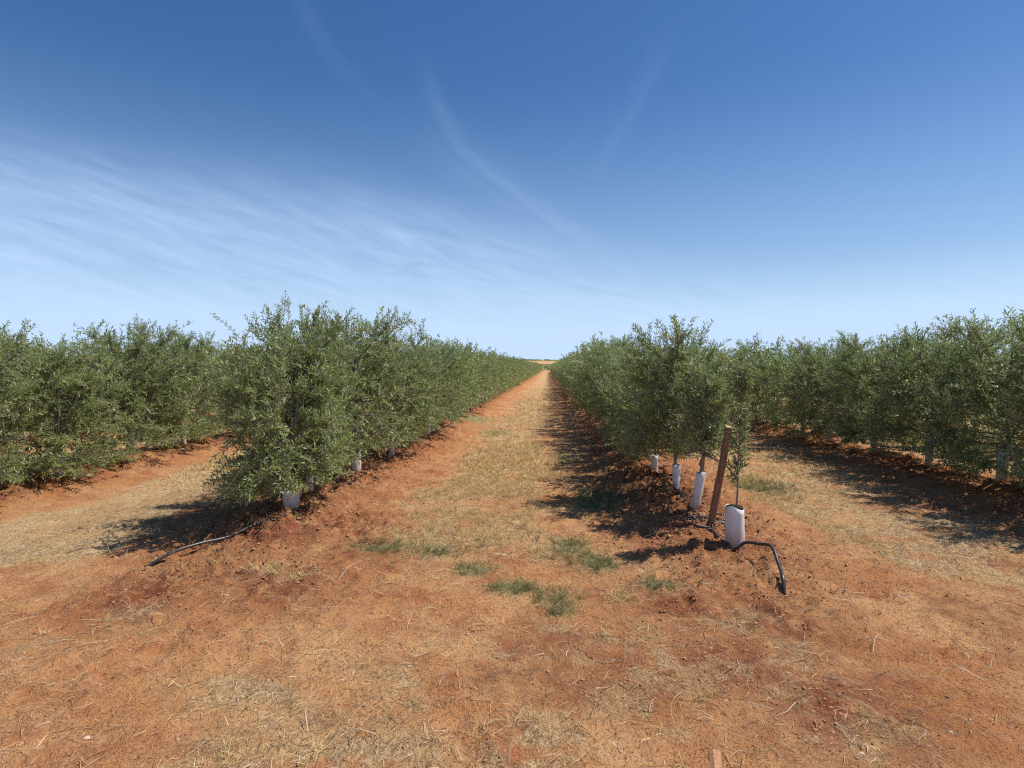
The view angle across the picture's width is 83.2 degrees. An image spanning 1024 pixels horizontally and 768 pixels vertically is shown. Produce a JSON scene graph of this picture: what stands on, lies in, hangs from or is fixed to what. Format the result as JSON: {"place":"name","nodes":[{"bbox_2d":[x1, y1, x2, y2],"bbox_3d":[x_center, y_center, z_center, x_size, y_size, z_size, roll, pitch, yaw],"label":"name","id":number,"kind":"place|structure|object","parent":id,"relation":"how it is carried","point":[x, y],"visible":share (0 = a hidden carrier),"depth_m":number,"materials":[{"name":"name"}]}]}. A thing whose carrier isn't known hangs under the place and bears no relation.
{"place":"outdoors","nodes":[
{"label":"outdoors","id":0,"kind":"place"},
{"bbox_2d":[0,360,1023,767],"bbox_3d":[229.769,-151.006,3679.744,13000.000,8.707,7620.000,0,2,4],"label":"ground","id":1,"kind":"structure","parent":0,"point":[26,506],"depth_m":3.42,"materials":[{"name":"red soil"}]},
{"bbox_2d":[0,331,61,437],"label":"olive tree","id":2,"kind":"object","parent":1,"relation":"on","point":[32,378],"visible":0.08,"depth_m":10.96,"materials":[{"name":"green plant"}]},
{"bbox_2d":[0,318,72,485],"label":"olive tree","id":3,"kind":"object","parent":1,"relation":"on","point":[15,399],"visible":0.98,"depth_m":6.31,"materials":[{"name":"green plant"}]},
{"bbox_2d":[14,336,116,434],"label":"olive tree","id":4,"kind":"object","parent":1,"relation":"on","point":[62,367],"visible":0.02,"depth_m":12.03,"materials":[{"name":"green plant"}]},
{"bbox_2d":[0,333,144,481],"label":"olive tree","id":5,"kind":"object","parent":1,"relation":"on","point":[72,384],"visible":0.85,"depth_m":7.15,"materials":[{"name":"green plant"}]},
{"bbox_2d":[79,336,153,420],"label":"olive tree","id":6,"kind":"object","parent":1,"relation":"on","point":[115,380],"visible":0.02,"depth_m":13.39,"materials":[{"name":"green plant"}]},
{"bbox_2d":[47,314,212,456],"bbox_3d":[-5.717,0.004,8.759,1.868,2.235,2.272,0,2,2],"label":"olive tree","id":7,"kind":"object","parent":1,"relation":"on","point":[153,387],"visible":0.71,"depth_m":8.57,"materials":[{"name":"green plant"}]},
{"bbox_2d":[116,347,178,411],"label":"olive tree","id":8,"kind":"object","parent":1,"relation":"on","point":[161,388],"visible":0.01,"depth_m":14.68,"materials":[{"name":"green plant"}]},
{"bbox_2d":[113,330,232,444],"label":"olive tree","id":9,"kind":"object","parent":1,"relation":"on","point":[194,353],"visible":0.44,"depth_m":9.85,"materials":[{"name":"green plant"}]},
{"bbox_2d":[161,340,214,412],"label":"olive tree","id":10,"kind":"object","parent":1,"relation":"on","point":[195,373],"visible":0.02,"depth_m":16.17,"materials":[{"name":"green plant"}]},
{"bbox_2d":[146,504,305,565],"bbox_3d":[-2.268,1.253,4.834,0.167,0.168,1.445,1,3,30],"label":"irrigation hose","id":11,"kind":"object","parent":1,"relation":"on","point":[203,542],"visible":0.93,"depth_m":4.59,"materials":[{"name":"black plastic"}]},
{"bbox_2d":[187,343,269,433],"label":"olive tree","id":12,"kind":"object","parent":1,"relation":"on","point":[221,358],"visible":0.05,"depth_m":11.11,"materials":[{"name":"green plant"}]},
{"bbox_2d":[183,290,361,509],"bbox_3d":[-2.172,0.185,5.429,1.521,2.145,1.789,1,3,23],"label":"olive tree","id":13,"kind":"object","parent":1,"relation":"on","point":[256,414],"visible":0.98,"depth_m":5.13,"materials":[{"name":"green plant"}]},
{"bbox_2d":[229,299,383,491],"bbox_3d":[-2.154,0.182,6.088,1.542,2.089,1.824,-1,3,-29],"label":"olive tree","id":14,"kind":"object","parent":1,"relation":"on","point":[326,336],"visible":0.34,"depth_m":5.82,"materials":[{"name":"green plant"}]},
{"bbox_2d":[312,421,323,490],"bbox_3d":[-2.013,0.681,5.951,0.105,0.876,0.069,-3,2,4],"label":"wooden stake","id":15,"kind":"object","parent":1,"relation":"on","point":[317,486],"visible":0.16,"depth_m":5.93,"materials":[{"name":"brown wood"}]},
{"bbox_2d":[292,306,421,471],"bbox_3d":[-2.018,0.093,7.364,1.829,2.221,2.207,-1,2,-16],"label":"olive tree","id":16,"kind":"object","parent":1,"relation":"on","point":[372,360],"visible":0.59,"depth_m":7.19,"materials":[{"name":"green plant"}]},
{"bbox_2d":[338,318,460,457],"bbox_3d":[-1.852,0.089,8.816,1.998,2.200,2.165,1,4,19],"label":"olive tree","id":17,"kind":"object","parent":1,"relation":"on","point":[421,368],"visible":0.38,"depth_m":8.58,"materials":[{"name":"green plant"}]},
{"bbox_2d":[306,387,511,505],"bbox_3d":[0.403,0.047,43.750,0.115,1.008,76.701,0,2,4],"label":"drip line","id":18,"kind":"object","parent":1,"relation":"on","point":[386,458],"visible":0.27,"depth_m":7.87,"materials":[{"name":"black plastic"}]},
{"bbox_2d":[368,340,459,441],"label":"olive tree","id":19,"kind":"object","parent":1,"relation":"on","point":[433,374],"visible":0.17,"depth_m":10.13,"materials":[{"name":"green plant"}]},
{"bbox_2d":[403,333,474,435],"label":"olive tree","id":20,"kind":"object","parent":1,"relation":"on","point":[446,400],"visible":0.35,"depth_m":11.54,"materials":[{"name":"green plant"}]},
{"bbox_2d":[421,336,482,425],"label":"olive tree","id":21,"kind":"object","parent":1,"relation":"on","point":[458,366],"visible":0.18,"depth_m":12.81,"materials":[{"name":"green plant"}]},
{"bbox_2d":[429,334,482,419],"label":"olive tree","id":22,"kind":"object","parent":1,"relation":"on","point":[472,369],"visible":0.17,"depth_m":14.36,"materials":[{"name":"green plant"}]},
{"bbox_2d":[447,342,490,415],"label":"olive tree","id":23,"kind":"object","parent":1,"relation":"on","point":[474,358],"visible":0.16,"depth_m":15.84,"materials":[{"name":"green plant"}]},
{"bbox_2d":[463,347,495,411],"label":"olive tree","id":24,"kind":"object","parent":1,"relation":"on","point":[484,375],"visible":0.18,"depth_m":17.28,"materials":[{"name":"green plant"}]},
{"bbox_2d":[470,349,495,408],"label":"olive tree","id":25,"kind":"object","parent":1,"relation":"on","point":[486,386],"visible":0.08,"depth_m":18.55,"materials":[{"name":"green plant"}]},
{"bbox_2d":[473,350,501,404],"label":"olive tree","id":26,"kind":"object","parent":1,"relation":"on","point":[490,386],"visible":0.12,"depth_m":19.75,"materials":[{"name":"green plant"}]},
{"bbox_2d":[471,346,504,401],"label":"olive tree","id":27,"kind":"object","parent":1,"relation":"on","point":[494,370],"visible":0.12,"depth_m":21.27,"materials":[{"name":"green plant"}]},
{"bbox_2d":[485,369,501,397],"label":"olive tree","id":28,"kind":"object","parent":1,"relation":"on","point":[495,374],"visible":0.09,"depth_m":22.50,"materials":[{"name":"green plant"}]},
{"bbox_2d":[486,352,509,391],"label":"olive tree","id":29,"kind":"object","parent":1,"relation":"on","point":[499,387],"visible":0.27,"depth_m":23.97,"materials":[{"name":"green plant"}]},
{"bbox_2d":[486,353,510,396],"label":"olive tree","id":30,"kind":"object","parent":1,"relation":"on","point":[506,373],"visible":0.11,"depth_m":25.16,"materials":[{"name":"green plant"}]},
{"bbox_2d":[489,352,513,393],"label":"olive tree","id":31,"kind":"object","parent":1,"relation":"on","point":[508,370],"visible":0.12,"depth_m":27.93,"materials":[{"name":"green plant"}]},
{"bbox_2d":[494,357,510,393],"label":"olive tree","id":32,"kind":"object","parent":1,"relation":"on","point":[507,379],"visible":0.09,"depth_m":26.61,"materials":[{"name":"green plant"}]},
{"bbox_2d":[498,355,516,386],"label":"olive tree","id":33,"kind":"object","parent":1,"relation":"on","point":[511,372],"visible":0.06,"depth_m":30.81,"materials":[{"name":"green plant"}]},
{"bbox_2d":[504,361,518,384],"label":"olive tree","id":34,"kind":"object","parent":1,"relation":"on","point":[515,367],"visible":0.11,"depth_m":31.79,"materials":[{"name":"green plant"}]},
{"bbox_2d":[0,430,1023,767],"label":"soil clods","id":35,"kind":"object","parent":1,"relation":"on","point":[654,528],"visible":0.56,"depth_m":3.86,"materials":[{"name":"brown soil"}]},
{"bbox_2d":[506,356,520,381],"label":"olive tree","id":36,"kind":"object","parent":1,"relation":"on","point":[517,368],"visible":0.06,"depth_m":36.24,"materials":[{"name":"green plant"}]},
{"bbox_2d":[5,347,1022,390],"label":"olive grove","id":37,"kind":"object","parent":1,"relation":"on","point":[546,366],"visible":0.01,"depth_m":202.66,"materials":[{"name":"green plant"}]},
{"bbox_2d":[509,357,519,385],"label":"olive tree","id":38,"kind":"object","parent":1,"relation":"on","point":[515,363],"visible":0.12,"depth_m":33.11,"materials":[{"name":"green plant"}]},
{"bbox_2d":[511,358,523,382],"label":"olive tree","id":39,"kind":"object","parent":1,"relation":"on","point":[520,364],"visible":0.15,"depth_m":37.65,"materials":[{"name":"green plant"}]},
{"bbox_2d":[511,357,524,384],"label":"olive tree","id":40,"kind":"object","parent":1,"relation":"on","point":[520,359],"visible":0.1,"depth_m":41.39,"materials":[{"name":"green plant"}]},
{"bbox_2d":[27,465,1016,763],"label":"pebbles","id":41,"kind":"object","parent":1,"relation":"on","point":[467,633],"visible":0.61,"depth_m":2.77,"materials":[{"name":"stone"}]},
{"bbox_2d":[519,357,530,379],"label":"olive tree","id":42,"kind":"object","parent":1,"relation":"on","point":[526,368],"visible":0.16,"depth_m":48.27,"materials":[{"name":"green plant"}]},
{"bbox_2d":[521,358,528,379],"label":"olive tree","id":43,"kind":"object","parent":1,"relation":"on","point":[524,371],"visible":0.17,"depth_m":45.31,"materials":[{"name":"green plant"}]},
{"bbox_2d":[99,423,1011,601],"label":"leaf litter","id":44,"kind":"object","parent":1,"relation":"on","point":[679,579],"visible":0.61,"depth_m":4.58,"materials":[{"name":"brown plant"}]},
{"bbox_2d":[559,353,567,385],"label":"olive tree","id":45,"kind":"object","parent":1,"relation":"on","point":[561,368],"visible":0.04,"depth_m":30.19,"materials":[{"name":"green plant"}]},
{"bbox_2d":[560,359,569,386],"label":"olive tree","id":46,"kind":"object","parent":1,"relation":"on","point":[564,370],"visible":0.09,"depth_m":28.69,"materials":[{"name":"green plant"}]},
{"bbox_2d":[560,352,574,388],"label":"olive tree","id":47,"kind":"object","parent":1,"relation":"on","point":[569,356],"visible":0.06,"depth_m":26.21,"materials":[{"name":"green plant"}]},
{"bbox_2d":[564,352,581,393],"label":"olive tree","id":48,"kind":"object","parent":1,"relation":"on","point":[569,372],"visible":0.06,"depth_m":22.18,"materials":[{"name":"green plant"}]},
{"bbox_2d":[564,347,582,396],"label":"olive tree","id":49,"kind":"object","parent":1,"relation":"on","point":[573,365],"visible":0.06,"depth_m":20.63,"materials":[{"name":"green plant"}]},
{"bbox_2d":[566,351,583,397],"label":"olive tree","id":50,"kind":"object","parent":1,"relation":"on","point":[575,368],"visible":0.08,"depth_m":19.36,"materials":[{"name":"green plant"}]},
{"bbox_2d":[567,354,588,403],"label":"olive tree","id":51,"kind":"object","parent":1,"relation":"on","point":[574,370],"visible":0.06,"depth_m":17.93,"materials":[{"name":"green plant"}]},
{"bbox_2d":[568,345,592,401],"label":"olive tree","id":52,"kind":"object","parent":1,"relation":"on","point":[578,377],"visible":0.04,"depth_m":16.43,"materials":[{"name":"green plant"}]},
{"bbox_2d":[572,338,615,407],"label":"olive tree","id":53,"kind":"object","parent":1,"relation":"on","point":[579,363],"visible":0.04,"depth_m":15.37,"materials":[{"name":"green plant"}]},
{"bbox_2d":[568,332,630,422],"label":"olive tree","id":54,"kind":"object","parent":1,"relation":"on","point":[586,376],"visible":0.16,"depth_m":13.85,"materials":[{"name":"green plant"}]},
{"bbox_2d":[573,338,638,426],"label":"olive tree","id":55,"kind":"object","parent":1,"relation":"on","point":[593,375],"visible":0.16,"depth_m":12.68,"materials":[{"name":"green plant"}]},
{"bbox_2d":[579,333,652,421],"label":"olive tree","id":56,"kind":"object","parent":1,"relation":"on","point":[603,354],"visible":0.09,"depth_m":11.07,"materials":[{"name":"green plant"}]},
{"bbox_2d":[587,343,660,432],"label":"olive tree","id":57,"kind":"object","parent":1,"relation":"on","point":[601,428],"visible":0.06,"depth_m":10.13,"materials":[{"name":"green plant"}]},
{"bbox_2d":[592,341,666,456],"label":"olive tree","id":58,"kind":"object","parent":1,"relation":"on","point":[608,402],"visible":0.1,"depth_m":8.79,"materials":[{"name":"green plant"}]},
{"bbox_2d":[526,359,737,360],"bbox_3d":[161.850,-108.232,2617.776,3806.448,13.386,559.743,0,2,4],"label":"woodland","id":59,"kind":"object","parent":1,"relation":"on","point":[544,360],"visible":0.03,"depth_m":2451.53,"materials":[{"name":"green plant"}]},
{"bbox_2d":[599,421,676,489],"bbox_3d":[4.073,0.009,44.121,0.115,1.078,76.701,0,2,4],"label":"drip line","id":60,"kind":"object","parent":1,"relation":"on","point":[656,472],"visible":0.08,"depth_m":6.82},
{"bbox_2d":[600,345,709,471],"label":"olive tree","id":61,"kind":"object","parent":1,"relation":"on","point":[620,392],"visible":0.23,"depth_m":7.40,"materials":[{"name":"green plant"}]},
{"bbox_2d":[610,314,742,488],"bbox_3d":[1.764,0.231,6.267,1.334,2.003,1.512,-1,2,-15],"label":"olive tree","id":62,"kind":"object","parent":1,"relation":"on","point":[655,414],"visible":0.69,"depth_m":6.14,"materials":[{"name":"green plant"}]},
{"bbox_2d":[674,513,724,528],"bbox_3d":[1.635,1.157,4.930,0.456,0.106,0.258,0,2,4],"label":"drip tube","id":63,"kind":"object","parent":1,"relation":"on","point":[696,518],"visible":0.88,"depth_m":4.97,"materials":[{"name":"black plastic"}]},
{"bbox_2d":[664,344,753,510],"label":"olive tree","id":64,"kind":"object","parent":1,"relation":"on","point":[709,400],"visible":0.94,"depth_m":5.26,"materials":[{"name":"green plant"}]},
{"bbox_2d":[708,749,721,767],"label":"broken stick","id":65,"kind":"object","parent":1,"relation":"on","point":[714,755],"visible":1,"depth_m":2.07,"materials":[{"name":"beige wood"}]},
{"bbox_2d":[706,425,731,528],"bbox_3d":[1.745,0.810,4.870,0.071,0.934,0.044,9,3,3],"label":"wooden stake","id":66,"kind":"object","parent":1,"relation":"on","point":[717,487],"visible":0.87,"depth_m":4.85,"materials":[{"name":"brown wood"}]},
{"bbox_2d":[708,348,747,402],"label":"olive tree","id":67,"kind":"object","parent":1,"relation":"on","point":[730,359],"depth_m":17.40,"materials":[{"name":"green plant"}]},
{"bbox_2d":[677,489,785,594],"bbox_3d":[1.729,1.233,4.831,0.177,0.252,2.064,0,2,-7],"label":"irrigation hose","id":68,"kind":"object","parent":1,"relation":"on","point":[743,543],"visible":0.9,"depth_m":4.29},
{"bbox_2d":[720,355,759,549],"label":"young olive tree","id":69,"kind":"object","parent":1,"relation":"on","point":[734,527],"visible":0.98,"depth_m":4.51,"materials":[{"name":"green plant"}]},
{"bbox_2d":[719,345,769,411],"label":"olive tree","id":70,"kind":"object","parent":1,"relation":"on","point":[729,353],"visible":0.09,"depth_m":15.80,"materials":[{"name":"green plant"}]},
{"bbox_2d":[721,333,791,420],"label":"olive tree","id":71,"kind":"object","parent":1,"relation":"on","point":[741,350],"visible":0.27,"depth_m":14.46,"materials":[{"name":"green plant"}]},
{"bbox_2d":[736,342,812,425],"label":"olive tree","id":72,"kind":"object","parent":1,"relation":"on","point":[766,380],"visible":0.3,"depth_m":13.33,"materials":[{"name":"green plant"}]},
{"bbox_2d":[753,340,850,433],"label":"olive tree","id":73,"kind":"object","parent":1,"relation":"on","point":[779,368],"visible":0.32,"depth_m":12.06,"materials":[{"name":"green plant"}]},
{"bbox_2d":[765,336,885,441],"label":"olive tree","id":74,"kind":"object","parent":1,"relation":"on","point":[806,375],"visible":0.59,"depth_m":10.62,"materials":[{"name":"green plant"}]},
{"bbox_2d":[807,329,939,447],"bbox_3d":[5.705,0.090,9.280,1.830,2.013,2.117,1,1,-15],"label":"olive tree","id":75,"kind":"object","parent":1,"relation":"on","point":[868,378],"visible":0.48,"depth_m":9.26,"materials":[{"name":"green plant"}]},
{"bbox_2d":[867,345,930,417],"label":"olive tree","id":76,"kind":"object","parent":1,"relation":"on","point":[885,378],"depth_m":14.77,"materials":[{"name":"green plant"}]},
{"bbox_2d":[900,338,956,414],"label":"olive tree","id":77,"kind":"object","parent":1,"relation":"on","point":[925,371],"visible":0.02,"depth_m":13.57,"materials":[{"name":"green plant"}]},
{"bbox_2d":[845,315,1019,472],"bbox_3d":[5.871,0.119,7.919,1.988,2.186,2.243,3,4,4],"label":"olive tree","id":78,"kind":"object","parent":1,"relation":"on","point":[901,369],"visible":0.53,"depth_m":7.96,"materials":[{"name":"green plant"}]},
{"bbox_2d":[893,308,1023,481],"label":"olive tree","id":79,"kind":"object","parent":1,"relation":"on","point":[980,363],"visible":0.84,"depth_m":6.69,"materials":[{"name":"green plant"}]},
{"bbox_2d":[928,343,1013,430],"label":"olive tree","id":80,"kind":"object","parent":1,"relation":"on","point":[982,393],"visible":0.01,"depth_m":12.08,"materials":[{"name":"green plant"}]},
{"bbox_2d":[966,306,1023,487],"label":"olive tree","id":81,"kind":"object","parent":1,"relation":"on","point":[1019,329],"visible":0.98,"depth_m":5.94,"materials":[{"name":"green plant"}]},
{"bbox_2d":[983,336,1022,431],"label":"olive tree","id":82,"kind":"object","parent":1,"relation":"on","point":[1002,348],"visible":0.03,"depth_m":11.24,"materials":[{"name":"green plant"}]},
{"bbox_2d":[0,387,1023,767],"bbox_3d":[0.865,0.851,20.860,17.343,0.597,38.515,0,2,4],"label":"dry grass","id":83,"kind":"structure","parent":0,"point":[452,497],"depth_m":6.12,"materials":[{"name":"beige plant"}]},
{"bbox_2d":[0,0,1023,359],"label":"sky","id":84,"kind":"structure","parent":0,"point":[527,179],"materials":[{"name":"blue"}]},
{"bbox_2d":[335,401,811,619],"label":"green grass","id":85,"kind":"structure","parent":0,"point":[597,566],"depth_m":4.48,"materials":[{"name":"green plant"}]}
]}

